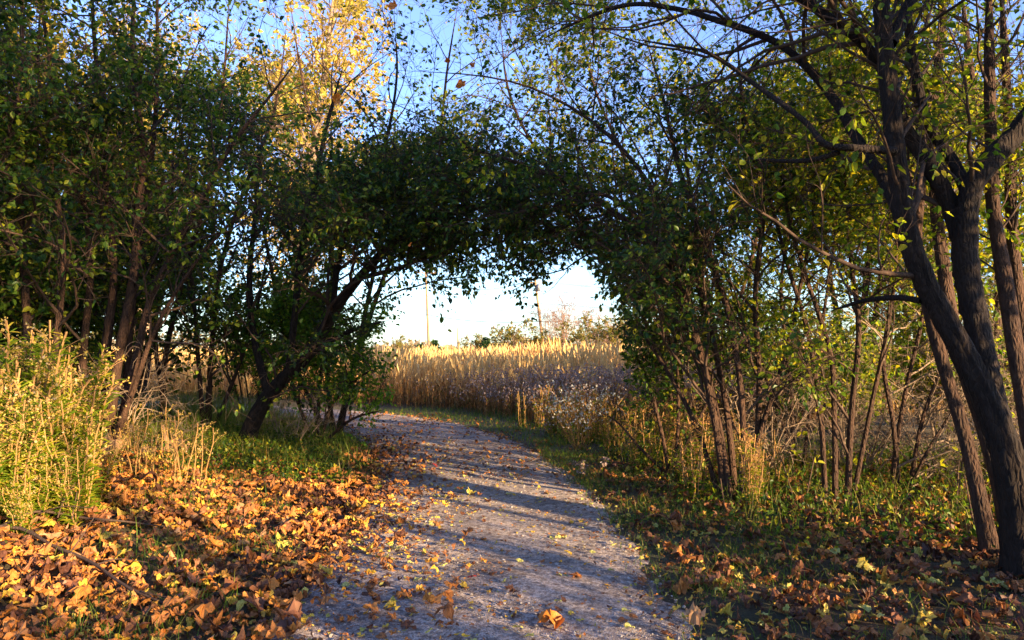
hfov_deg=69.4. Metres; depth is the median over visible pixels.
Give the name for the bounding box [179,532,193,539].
fallen leaf
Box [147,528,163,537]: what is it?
fallen leaf
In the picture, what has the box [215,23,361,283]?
tall tree
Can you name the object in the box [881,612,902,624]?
fallen leaf
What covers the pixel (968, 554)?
fallen leaf
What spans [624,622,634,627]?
fallen leaf
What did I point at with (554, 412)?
verge weed
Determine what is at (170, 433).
dry stalk
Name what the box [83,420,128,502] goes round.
goldenrod
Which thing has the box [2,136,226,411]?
thicket bush
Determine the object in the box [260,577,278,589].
fallen leaf
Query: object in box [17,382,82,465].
goldenrod
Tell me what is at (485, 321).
power line
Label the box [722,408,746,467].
verge weed
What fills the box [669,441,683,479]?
verge weed
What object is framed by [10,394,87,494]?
goldenrod
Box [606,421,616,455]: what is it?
verge weed
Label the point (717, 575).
fallen leaf
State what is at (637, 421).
verge weed
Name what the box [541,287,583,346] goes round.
bare tree
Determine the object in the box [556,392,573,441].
verge weed
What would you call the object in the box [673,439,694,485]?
verge weed
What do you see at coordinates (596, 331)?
field shrub
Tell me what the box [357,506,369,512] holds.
fallen leaf
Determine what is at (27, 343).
goldenrod
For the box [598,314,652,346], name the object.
field shrub
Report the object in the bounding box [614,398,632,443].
verge weed
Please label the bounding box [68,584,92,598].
fallen leaf
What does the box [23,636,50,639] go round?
fallen leaf
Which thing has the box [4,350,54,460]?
goldenrod
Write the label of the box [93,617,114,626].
fallen leaf
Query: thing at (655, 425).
verge weed
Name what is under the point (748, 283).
grove tree
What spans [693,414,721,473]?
verge weed
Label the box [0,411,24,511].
goldenrod
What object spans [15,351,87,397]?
goldenrod
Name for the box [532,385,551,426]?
verge weed
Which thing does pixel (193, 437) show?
dry stalk
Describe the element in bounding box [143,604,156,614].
fallen leaf
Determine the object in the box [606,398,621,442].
verge weed
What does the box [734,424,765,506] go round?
verge weed
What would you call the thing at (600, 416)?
verge weed
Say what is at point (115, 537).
fallen leaf
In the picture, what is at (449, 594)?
fallen leaf
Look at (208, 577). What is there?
fallen leaf
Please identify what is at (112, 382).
goldenrod
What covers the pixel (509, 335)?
field shrub
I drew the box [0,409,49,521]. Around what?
goldenrod
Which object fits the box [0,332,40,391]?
goldenrod
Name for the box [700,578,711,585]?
fallen leaf
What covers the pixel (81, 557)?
fallen branch
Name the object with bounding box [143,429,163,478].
dry stalk
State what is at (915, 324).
undergrowth bush
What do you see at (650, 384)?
leafy bush
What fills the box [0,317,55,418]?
goldenrod
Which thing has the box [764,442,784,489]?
verge weed
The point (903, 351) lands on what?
undergrowth bush
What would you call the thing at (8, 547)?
fallen leaf
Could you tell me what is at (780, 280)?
shrub tree
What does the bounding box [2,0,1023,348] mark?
sky
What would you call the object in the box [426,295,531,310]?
power line
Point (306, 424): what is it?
bush
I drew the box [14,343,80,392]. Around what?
goldenrod
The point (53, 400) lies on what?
goldenrod
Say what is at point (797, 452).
sapling
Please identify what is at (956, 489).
sapling
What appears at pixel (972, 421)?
dead brush
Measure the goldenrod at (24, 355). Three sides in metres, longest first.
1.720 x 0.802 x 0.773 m
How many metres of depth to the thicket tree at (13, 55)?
7.84 m
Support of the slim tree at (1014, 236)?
on the ground at (710, 625)
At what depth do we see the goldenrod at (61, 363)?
8.15 m
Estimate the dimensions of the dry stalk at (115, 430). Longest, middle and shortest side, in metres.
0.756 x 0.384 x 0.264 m
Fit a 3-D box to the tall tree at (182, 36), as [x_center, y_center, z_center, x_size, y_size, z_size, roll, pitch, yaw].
[-16.615,-6.112,34.690,9.914,18.281,7.491,1,-2,-20]
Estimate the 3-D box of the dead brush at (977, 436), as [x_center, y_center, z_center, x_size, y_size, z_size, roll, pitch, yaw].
[5.639,1.280,7.699,2.153,1.813,1.906,1,-2,-25]
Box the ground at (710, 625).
[0,349,1023,639]
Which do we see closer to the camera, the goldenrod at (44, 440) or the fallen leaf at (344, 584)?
the fallen leaf at (344, 584)
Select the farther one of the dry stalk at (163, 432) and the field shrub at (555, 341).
the field shrub at (555, 341)
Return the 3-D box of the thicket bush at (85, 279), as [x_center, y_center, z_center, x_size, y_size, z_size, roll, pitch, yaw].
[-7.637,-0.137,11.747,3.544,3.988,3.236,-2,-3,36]
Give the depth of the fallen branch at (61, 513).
5.74 m
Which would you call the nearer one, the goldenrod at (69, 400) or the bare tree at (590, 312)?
the goldenrod at (69, 400)
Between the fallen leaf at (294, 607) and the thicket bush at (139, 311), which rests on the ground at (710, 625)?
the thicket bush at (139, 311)
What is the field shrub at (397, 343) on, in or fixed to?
on the ground at (710, 625)
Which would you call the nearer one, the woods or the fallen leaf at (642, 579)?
the fallen leaf at (642, 579)
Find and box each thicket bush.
[0,144,83,363]
[0,195,150,363]
[0,212,178,394]
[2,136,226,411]
[6,199,37,272]
[11,135,201,371]
[32,140,176,380]
[172,281,298,409]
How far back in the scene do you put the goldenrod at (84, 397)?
7.05 m
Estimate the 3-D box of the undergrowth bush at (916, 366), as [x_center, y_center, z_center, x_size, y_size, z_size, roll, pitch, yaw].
[6.449,0.890,10.878,1.918,2.403,2.361,1,-2,-18]
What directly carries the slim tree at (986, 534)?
on the ground at (710, 625)
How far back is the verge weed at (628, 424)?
10.55 m
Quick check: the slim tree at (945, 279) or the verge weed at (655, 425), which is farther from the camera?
the verge weed at (655, 425)
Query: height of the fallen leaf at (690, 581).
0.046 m
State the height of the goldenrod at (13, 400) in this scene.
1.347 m
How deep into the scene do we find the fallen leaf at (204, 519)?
6.28 m
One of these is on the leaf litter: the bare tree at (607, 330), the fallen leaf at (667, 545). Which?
the fallen leaf at (667, 545)
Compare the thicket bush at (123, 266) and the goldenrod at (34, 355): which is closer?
the goldenrod at (34, 355)
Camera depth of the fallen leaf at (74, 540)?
5.18 m
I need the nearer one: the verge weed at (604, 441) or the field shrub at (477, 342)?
the verge weed at (604, 441)
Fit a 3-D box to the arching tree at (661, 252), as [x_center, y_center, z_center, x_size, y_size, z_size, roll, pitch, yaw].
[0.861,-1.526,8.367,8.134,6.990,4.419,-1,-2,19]
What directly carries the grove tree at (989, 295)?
on the ground at (710, 625)
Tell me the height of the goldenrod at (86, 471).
1.155 m
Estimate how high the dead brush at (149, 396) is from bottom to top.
2.357 m
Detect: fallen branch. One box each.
[0,516,197,623]
[2,482,166,530]
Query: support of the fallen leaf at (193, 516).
on the leaf litter
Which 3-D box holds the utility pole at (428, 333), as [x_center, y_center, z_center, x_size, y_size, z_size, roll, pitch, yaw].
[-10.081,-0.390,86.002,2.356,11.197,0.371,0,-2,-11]
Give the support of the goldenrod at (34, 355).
on the ground at (710, 625)
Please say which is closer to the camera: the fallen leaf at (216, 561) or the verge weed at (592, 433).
the fallen leaf at (216, 561)
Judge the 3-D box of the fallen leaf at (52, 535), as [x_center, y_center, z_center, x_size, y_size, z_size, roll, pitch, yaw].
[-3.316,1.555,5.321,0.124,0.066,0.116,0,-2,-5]
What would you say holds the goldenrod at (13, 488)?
on the ground at (710, 625)
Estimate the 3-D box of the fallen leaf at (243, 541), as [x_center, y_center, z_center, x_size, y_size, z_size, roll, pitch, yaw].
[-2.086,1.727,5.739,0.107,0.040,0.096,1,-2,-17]
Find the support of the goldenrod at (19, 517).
on the ground at (710, 625)
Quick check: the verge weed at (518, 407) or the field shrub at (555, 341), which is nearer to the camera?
the verge weed at (518, 407)
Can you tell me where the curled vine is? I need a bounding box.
[634,514,672,533]
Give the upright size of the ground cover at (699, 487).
0.565 m
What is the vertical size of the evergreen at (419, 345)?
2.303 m
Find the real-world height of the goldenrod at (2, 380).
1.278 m
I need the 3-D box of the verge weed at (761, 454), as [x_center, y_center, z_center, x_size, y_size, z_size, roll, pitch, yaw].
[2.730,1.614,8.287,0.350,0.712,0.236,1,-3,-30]
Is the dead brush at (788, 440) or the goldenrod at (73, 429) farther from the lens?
the dead brush at (788, 440)
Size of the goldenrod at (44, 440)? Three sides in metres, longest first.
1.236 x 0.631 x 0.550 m
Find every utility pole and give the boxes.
[419,271,430,347]
[530,280,543,339]
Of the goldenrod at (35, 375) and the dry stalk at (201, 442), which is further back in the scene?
the dry stalk at (201, 442)
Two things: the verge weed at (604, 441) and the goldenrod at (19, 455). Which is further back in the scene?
the verge weed at (604, 441)
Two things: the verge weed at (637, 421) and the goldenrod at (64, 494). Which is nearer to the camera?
the goldenrod at (64, 494)
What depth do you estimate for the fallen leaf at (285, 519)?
6.44 m
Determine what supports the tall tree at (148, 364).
on the ground at (710, 625)
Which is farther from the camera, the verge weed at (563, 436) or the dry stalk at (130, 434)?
the verge weed at (563, 436)
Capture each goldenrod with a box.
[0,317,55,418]
[0,331,46,377]
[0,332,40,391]
[0,332,62,411]
[0,338,46,390]
[0,343,23,369]
[0,360,54,459]
[0,368,32,486]
[0,371,19,434]
[0,378,63,514]
[0,379,16,421]
[0,385,45,472]
[0,391,45,523]
[0,403,50,498]
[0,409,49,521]
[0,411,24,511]
[0,472,35,522]
[0,482,40,534]
[1,330,43,397]
[3,331,110,466]
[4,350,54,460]
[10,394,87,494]
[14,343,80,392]
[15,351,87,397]
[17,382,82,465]
[17,421,61,501]
[18,440,62,527]
[22,320,129,498]
[24,371,94,501]
[30,375,83,472]
[32,435,74,500]
[38,338,81,395]
[39,450,86,534]
[41,394,115,520]
[48,444,84,518]
[49,355,124,481]
[51,353,93,417]
[52,371,97,445]
[58,365,130,477]
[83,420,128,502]
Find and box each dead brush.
[2,302,213,447]
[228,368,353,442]
[669,339,877,476]
[764,338,975,472]
[840,359,1016,485]
[894,357,1016,442]
[928,357,1019,480]
[947,381,1019,463]
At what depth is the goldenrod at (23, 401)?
6.41 m
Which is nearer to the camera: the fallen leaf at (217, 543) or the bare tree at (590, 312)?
the fallen leaf at (217, 543)
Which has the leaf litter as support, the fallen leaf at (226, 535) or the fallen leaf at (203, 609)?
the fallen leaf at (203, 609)
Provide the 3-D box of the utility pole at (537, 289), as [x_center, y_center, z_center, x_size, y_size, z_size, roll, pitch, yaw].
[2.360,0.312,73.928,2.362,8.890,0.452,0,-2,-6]
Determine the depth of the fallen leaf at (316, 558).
5.41 m
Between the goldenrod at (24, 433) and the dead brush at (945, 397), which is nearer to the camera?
the goldenrod at (24, 433)
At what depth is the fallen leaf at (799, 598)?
4.60 m
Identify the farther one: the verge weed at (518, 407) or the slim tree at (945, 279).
the verge weed at (518, 407)
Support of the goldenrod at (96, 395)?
on the ground at (710, 625)
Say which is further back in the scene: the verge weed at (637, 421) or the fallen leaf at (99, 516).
the verge weed at (637, 421)
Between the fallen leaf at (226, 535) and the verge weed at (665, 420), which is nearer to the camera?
the fallen leaf at (226, 535)
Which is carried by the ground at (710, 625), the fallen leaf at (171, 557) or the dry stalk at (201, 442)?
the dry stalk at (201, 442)
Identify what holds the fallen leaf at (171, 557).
on the leaf litter
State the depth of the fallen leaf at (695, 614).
4.21 m
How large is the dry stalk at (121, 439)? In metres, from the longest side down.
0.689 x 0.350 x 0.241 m
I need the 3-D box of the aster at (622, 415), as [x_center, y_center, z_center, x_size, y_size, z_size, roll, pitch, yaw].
[1.639,1.555,12.613,1.271,1.299,0.858,-1,-2,16]
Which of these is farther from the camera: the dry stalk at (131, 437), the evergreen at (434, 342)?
the evergreen at (434, 342)
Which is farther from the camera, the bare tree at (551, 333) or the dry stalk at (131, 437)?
the bare tree at (551, 333)
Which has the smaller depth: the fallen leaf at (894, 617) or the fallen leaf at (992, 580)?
the fallen leaf at (894, 617)
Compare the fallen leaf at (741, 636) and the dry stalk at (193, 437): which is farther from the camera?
the dry stalk at (193, 437)
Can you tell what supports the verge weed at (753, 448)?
on the ground at (710, 625)
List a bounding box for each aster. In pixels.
[529,376,632,449]
[573,373,638,442]
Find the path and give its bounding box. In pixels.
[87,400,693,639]
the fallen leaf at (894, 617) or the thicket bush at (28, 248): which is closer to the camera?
the fallen leaf at (894, 617)
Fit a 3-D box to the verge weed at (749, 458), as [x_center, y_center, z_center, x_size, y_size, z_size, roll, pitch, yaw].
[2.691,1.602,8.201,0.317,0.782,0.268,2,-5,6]
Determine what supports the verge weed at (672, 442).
on the ground at (710, 625)
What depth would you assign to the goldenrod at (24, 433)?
5.97 m
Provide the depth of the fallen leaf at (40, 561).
4.74 m
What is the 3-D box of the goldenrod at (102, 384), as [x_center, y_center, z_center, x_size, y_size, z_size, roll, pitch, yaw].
[-4.159,1.022,7.035,0.635,1.414,0.659,2,-1,28]
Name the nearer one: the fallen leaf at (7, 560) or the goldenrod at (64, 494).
the fallen leaf at (7, 560)
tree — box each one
[0,0,164,386]
[0,0,202,287]
[0,0,397,457]
[44,0,385,430]
[53,3,263,344]
[72,117,237,406]
[164,0,545,433]
[164,0,629,442]
[199,0,420,289]
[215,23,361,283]
[293,0,985,501]
[414,0,865,447]
[421,0,1023,580]
[523,302,570,347]
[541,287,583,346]
[574,299,616,348]
[597,319,623,346]
[633,36,952,465]
[648,0,1013,501]
[658,145,822,417]
[707,0,1023,433]
[766,0,1010,558]
[789,46,984,424]
[795,20,1023,491]
[850,0,1023,533]
[856,0,1023,370]
[865,0,1023,480]
[886,0,1023,449]
[893,0,1023,342]
[933,141,1023,425]
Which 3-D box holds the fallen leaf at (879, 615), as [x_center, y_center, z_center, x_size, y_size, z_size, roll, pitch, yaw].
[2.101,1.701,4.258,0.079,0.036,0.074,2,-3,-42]
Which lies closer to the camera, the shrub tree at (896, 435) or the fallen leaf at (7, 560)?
the fallen leaf at (7, 560)
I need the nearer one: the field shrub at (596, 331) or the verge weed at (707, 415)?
the verge weed at (707, 415)
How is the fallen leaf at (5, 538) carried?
on the ground at (710, 625)
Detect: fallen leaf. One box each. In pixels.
[0,536,14,540]
[0,544,15,549]
[0,556,12,563]
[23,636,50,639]
[31,516,46,523]
[34,559,45,564]
[39,532,61,538]
[59,538,80,549]
[62,576,82,587]
[68,552,94,560]
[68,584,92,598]
[87,513,104,520]
[89,523,100,528]
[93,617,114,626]
[109,532,126,537]
[111,535,123,539]
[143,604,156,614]
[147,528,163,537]
[160,550,176,561]
[170,527,180,535]
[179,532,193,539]
[184,514,197,518]
[187,571,203,582]
[189,602,214,619]
[200,516,209,522]
[200,575,213,581]
[205,538,223,547]
[213,556,226,562]
[214,532,229,539]
[236,502,248,511]
[236,540,249,545]
[254,529,265,538]
[258,552,271,560]
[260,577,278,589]
[274,597,301,620]
[278,516,288,523]
[296,502,307,507]
[303,546,311,552]
[303,551,322,563]
[324,525,337,533]
[341,582,349,586]
[354,512,369,520]
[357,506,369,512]
[405,606,415,613]
[436,590,453,602]
[537,609,564,629]
[569,572,581,577]
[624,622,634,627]
[638,576,648,582]
[663,542,674,548]
[685,601,705,626]
[687,576,700,584]
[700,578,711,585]
[707,571,721,584]
[730,558,746,562]
[730,632,745,639]
[790,606,801,613]
[792,596,812,604]
[830,547,839,554]
[858,604,871,611]
[869,613,884,617]
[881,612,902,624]
[916,578,937,593]
[963,551,981,557]
[990,577,1008,589]
[994,622,1009,627]
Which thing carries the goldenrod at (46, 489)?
on the ground at (710, 625)
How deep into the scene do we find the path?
5.46 m
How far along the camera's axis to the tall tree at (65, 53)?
21.05 m
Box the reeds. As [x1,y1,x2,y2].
[63,334,1004,413]
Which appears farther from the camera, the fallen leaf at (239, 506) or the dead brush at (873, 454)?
the dead brush at (873, 454)
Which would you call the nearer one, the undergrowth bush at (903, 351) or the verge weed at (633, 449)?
the verge weed at (633, 449)
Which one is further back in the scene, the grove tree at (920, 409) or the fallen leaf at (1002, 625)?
the grove tree at (920, 409)
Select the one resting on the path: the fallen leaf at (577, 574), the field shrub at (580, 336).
the fallen leaf at (577, 574)
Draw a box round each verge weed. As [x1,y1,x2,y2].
[516,393,529,427]
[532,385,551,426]
[534,406,540,426]
[542,400,556,436]
[545,395,559,428]
[551,411,561,435]
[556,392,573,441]
[573,386,588,438]
[573,397,592,441]
[577,407,590,443]
[584,389,598,441]
[587,390,608,439]
[595,399,613,449]
[596,401,607,441]
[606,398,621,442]
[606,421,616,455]
[607,411,617,444]
[610,396,640,459]
[612,414,625,457]
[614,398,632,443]
[625,429,639,466]
[630,394,656,455]
[631,398,660,469]
[650,397,673,448]
[653,410,672,460]
[654,397,676,451]
[658,408,688,469]
[664,399,688,449]
[666,413,711,503]
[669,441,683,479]
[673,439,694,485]
[674,396,698,447]
[690,395,724,459]
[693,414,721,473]
[693,430,716,492]
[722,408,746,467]
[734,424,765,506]
[738,430,774,500]
[742,449,768,508]
[746,429,763,482]
[752,433,767,485]
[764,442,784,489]
[770,429,791,492]
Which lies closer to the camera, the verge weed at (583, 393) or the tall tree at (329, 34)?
the verge weed at (583, 393)
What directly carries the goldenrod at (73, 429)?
on the ground at (710, 625)
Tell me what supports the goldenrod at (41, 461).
on the ground at (710, 625)
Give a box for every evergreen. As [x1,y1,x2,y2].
[415,343,424,350]
[428,339,441,350]
[478,337,492,349]
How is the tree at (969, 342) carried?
on the ground at (710, 625)
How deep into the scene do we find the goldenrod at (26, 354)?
7.16 m
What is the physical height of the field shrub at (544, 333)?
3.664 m
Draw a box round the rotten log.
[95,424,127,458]
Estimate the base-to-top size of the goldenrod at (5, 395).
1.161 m
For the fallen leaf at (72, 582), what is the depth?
4.50 m
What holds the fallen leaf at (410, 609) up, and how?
on the path
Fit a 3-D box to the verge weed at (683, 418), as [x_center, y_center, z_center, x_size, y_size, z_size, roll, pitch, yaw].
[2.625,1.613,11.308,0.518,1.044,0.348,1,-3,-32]
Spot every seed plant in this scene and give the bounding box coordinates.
[528,397,585,438]
[568,456,609,477]
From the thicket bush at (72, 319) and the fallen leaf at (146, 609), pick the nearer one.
the fallen leaf at (146, 609)
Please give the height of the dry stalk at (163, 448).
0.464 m
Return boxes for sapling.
[698,450,766,516]
[749,444,824,499]
[815,444,861,476]
[923,443,966,512]
[951,451,993,527]
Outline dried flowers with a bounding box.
[296,362,860,428]
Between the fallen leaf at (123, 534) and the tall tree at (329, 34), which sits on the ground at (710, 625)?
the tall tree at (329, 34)
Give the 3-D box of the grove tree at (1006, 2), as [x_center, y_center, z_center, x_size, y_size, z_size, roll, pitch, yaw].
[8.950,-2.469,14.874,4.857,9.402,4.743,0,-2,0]
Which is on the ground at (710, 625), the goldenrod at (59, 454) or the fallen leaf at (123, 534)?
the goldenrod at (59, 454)
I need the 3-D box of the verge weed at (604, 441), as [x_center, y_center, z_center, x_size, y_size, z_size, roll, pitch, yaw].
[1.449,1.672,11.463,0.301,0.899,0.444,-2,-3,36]
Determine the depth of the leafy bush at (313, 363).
11.79 m
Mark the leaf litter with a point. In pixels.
(282, 598)
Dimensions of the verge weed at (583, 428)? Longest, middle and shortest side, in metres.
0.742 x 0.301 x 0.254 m
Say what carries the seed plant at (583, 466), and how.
on the ground at (710, 625)
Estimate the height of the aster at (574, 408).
1.286 m
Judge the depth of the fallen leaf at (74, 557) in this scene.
5.01 m
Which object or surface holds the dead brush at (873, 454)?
on the ground at (710, 625)
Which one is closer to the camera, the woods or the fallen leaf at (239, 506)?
the fallen leaf at (239, 506)
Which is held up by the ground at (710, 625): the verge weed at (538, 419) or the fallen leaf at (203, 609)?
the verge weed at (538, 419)
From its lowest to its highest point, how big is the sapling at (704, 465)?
0.669 m
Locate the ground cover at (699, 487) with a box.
[113,418,997,558]
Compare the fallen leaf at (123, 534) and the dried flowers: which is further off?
the dried flowers
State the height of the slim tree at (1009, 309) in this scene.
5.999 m
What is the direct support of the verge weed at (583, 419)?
on the ground at (710, 625)
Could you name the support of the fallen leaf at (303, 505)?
on the leaf litter
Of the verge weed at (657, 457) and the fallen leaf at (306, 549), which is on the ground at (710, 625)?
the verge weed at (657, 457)
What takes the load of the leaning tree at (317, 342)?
on the ground at (710, 625)
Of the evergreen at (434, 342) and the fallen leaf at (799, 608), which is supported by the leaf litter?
the fallen leaf at (799, 608)
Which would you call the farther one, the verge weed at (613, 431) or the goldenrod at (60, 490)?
the verge weed at (613, 431)
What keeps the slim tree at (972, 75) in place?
on the ground at (710, 625)
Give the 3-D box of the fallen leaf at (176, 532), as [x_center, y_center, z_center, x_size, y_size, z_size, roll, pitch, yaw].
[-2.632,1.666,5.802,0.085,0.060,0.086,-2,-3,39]
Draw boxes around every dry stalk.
[104,405,129,457]
[112,423,146,477]
[118,404,161,464]
[119,418,145,459]
[139,425,190,456]
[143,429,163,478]
[153,404,190,460]
[159,417,211,489]
[161,414,186,471]
[186,423,198,451]
[188,421,225,487]
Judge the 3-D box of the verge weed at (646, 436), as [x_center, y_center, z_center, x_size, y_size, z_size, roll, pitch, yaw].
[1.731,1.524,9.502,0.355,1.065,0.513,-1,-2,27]
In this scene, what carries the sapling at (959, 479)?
on the ground at (710, 625)
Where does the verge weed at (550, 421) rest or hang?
on the ground at (710, 625)
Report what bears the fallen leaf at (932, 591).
on the leaf litter
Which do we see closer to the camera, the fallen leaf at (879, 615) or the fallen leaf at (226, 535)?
the fallen leaf at (879, 615)
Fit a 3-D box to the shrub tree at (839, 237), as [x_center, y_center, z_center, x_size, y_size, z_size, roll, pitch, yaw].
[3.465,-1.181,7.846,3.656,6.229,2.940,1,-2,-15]
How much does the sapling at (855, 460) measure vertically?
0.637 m
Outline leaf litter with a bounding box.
[0,411,1023,639]
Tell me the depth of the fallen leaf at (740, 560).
5.38 m
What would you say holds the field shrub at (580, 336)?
on the ground at (710, 625)
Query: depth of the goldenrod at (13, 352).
7.33 m
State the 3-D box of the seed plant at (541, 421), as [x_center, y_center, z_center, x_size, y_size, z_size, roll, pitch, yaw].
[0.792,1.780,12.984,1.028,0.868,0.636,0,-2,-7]
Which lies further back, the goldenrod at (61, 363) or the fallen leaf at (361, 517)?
the goldenrod at (61, 363)
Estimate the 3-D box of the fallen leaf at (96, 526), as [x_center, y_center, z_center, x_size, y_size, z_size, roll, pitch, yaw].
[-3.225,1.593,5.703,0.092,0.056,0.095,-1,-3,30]
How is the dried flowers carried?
on the ground at (710, 625)
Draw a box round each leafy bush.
[199,263,400,445]
[596,234,778,474]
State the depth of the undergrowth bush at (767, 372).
13.05 m
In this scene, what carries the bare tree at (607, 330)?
on the ground at (710, 625)
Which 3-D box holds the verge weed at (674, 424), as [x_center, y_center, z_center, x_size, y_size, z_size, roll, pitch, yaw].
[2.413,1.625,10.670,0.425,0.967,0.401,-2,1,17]
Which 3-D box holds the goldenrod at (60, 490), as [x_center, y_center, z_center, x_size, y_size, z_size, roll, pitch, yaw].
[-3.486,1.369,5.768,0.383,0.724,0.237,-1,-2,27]
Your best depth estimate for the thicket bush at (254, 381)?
14.98 m
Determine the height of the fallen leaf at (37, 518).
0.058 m
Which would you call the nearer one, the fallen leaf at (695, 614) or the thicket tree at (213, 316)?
the fallen leaf at (695, 614)
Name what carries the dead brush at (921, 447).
on the ground at (710, 625)
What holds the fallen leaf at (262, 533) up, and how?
on the leaf litter
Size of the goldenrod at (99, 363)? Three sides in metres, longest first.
1.669 x 0.778 x 0.750 m
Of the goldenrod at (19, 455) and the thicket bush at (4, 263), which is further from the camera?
the thicket bush at (4, 263)
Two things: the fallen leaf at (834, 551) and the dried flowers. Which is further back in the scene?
the dried flowers
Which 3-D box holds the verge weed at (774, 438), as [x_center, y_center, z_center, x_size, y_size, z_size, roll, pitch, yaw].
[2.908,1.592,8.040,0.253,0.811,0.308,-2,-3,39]
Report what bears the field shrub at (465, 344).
on the ground at (710, 625)
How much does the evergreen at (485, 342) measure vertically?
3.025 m
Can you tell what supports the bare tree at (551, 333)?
on the ground at (710, 625)
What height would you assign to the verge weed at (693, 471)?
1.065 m
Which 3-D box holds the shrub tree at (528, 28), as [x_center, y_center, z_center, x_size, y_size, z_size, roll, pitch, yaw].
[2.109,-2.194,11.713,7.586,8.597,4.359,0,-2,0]
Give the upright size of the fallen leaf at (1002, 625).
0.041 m
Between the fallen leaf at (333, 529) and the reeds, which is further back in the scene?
the reeds
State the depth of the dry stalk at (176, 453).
7.52 m
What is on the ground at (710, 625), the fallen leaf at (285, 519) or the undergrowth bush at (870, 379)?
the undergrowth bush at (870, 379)
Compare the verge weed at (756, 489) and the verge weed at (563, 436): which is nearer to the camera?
the verge weed at (756, 489)
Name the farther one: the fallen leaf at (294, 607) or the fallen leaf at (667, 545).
the fallen leaf at (667, 545)
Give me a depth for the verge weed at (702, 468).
7.92 m
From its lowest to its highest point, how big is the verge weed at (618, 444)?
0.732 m
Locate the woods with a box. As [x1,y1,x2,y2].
[112,332,1002,351]
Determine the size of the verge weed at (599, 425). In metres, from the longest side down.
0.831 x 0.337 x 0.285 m
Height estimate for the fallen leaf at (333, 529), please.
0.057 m
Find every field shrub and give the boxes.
[381,334,411,349]
[457,334,483,350]
[471,327,508,348]
[491,314,539,348]
[511,327,549,349]
[538,332,571,346]
[555,319,592,347]
[578,311,622,348]
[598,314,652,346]
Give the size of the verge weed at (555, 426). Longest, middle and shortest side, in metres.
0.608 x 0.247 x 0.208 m
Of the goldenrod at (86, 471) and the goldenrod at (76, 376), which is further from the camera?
the goldenrod at (76, 376)
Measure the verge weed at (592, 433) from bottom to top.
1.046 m
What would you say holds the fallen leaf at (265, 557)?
on the ground at (710, 625)
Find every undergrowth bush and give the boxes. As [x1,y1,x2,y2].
[733,301,844,435]
[771,310,911,455]
[781,294,929,443]
[872,289,1005,439]
[874,307,1013,454]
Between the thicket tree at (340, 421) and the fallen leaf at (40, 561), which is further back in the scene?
the thicket tree at (340, 421)
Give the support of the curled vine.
on the ground at (710, 625)
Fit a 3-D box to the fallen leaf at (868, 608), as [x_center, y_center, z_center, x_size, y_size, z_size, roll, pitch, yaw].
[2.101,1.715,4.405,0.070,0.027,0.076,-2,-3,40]
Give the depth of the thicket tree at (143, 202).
8.80 m
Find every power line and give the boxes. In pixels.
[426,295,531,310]
[427,314,539,322]
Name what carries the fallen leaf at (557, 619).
on the path
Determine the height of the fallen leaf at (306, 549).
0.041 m

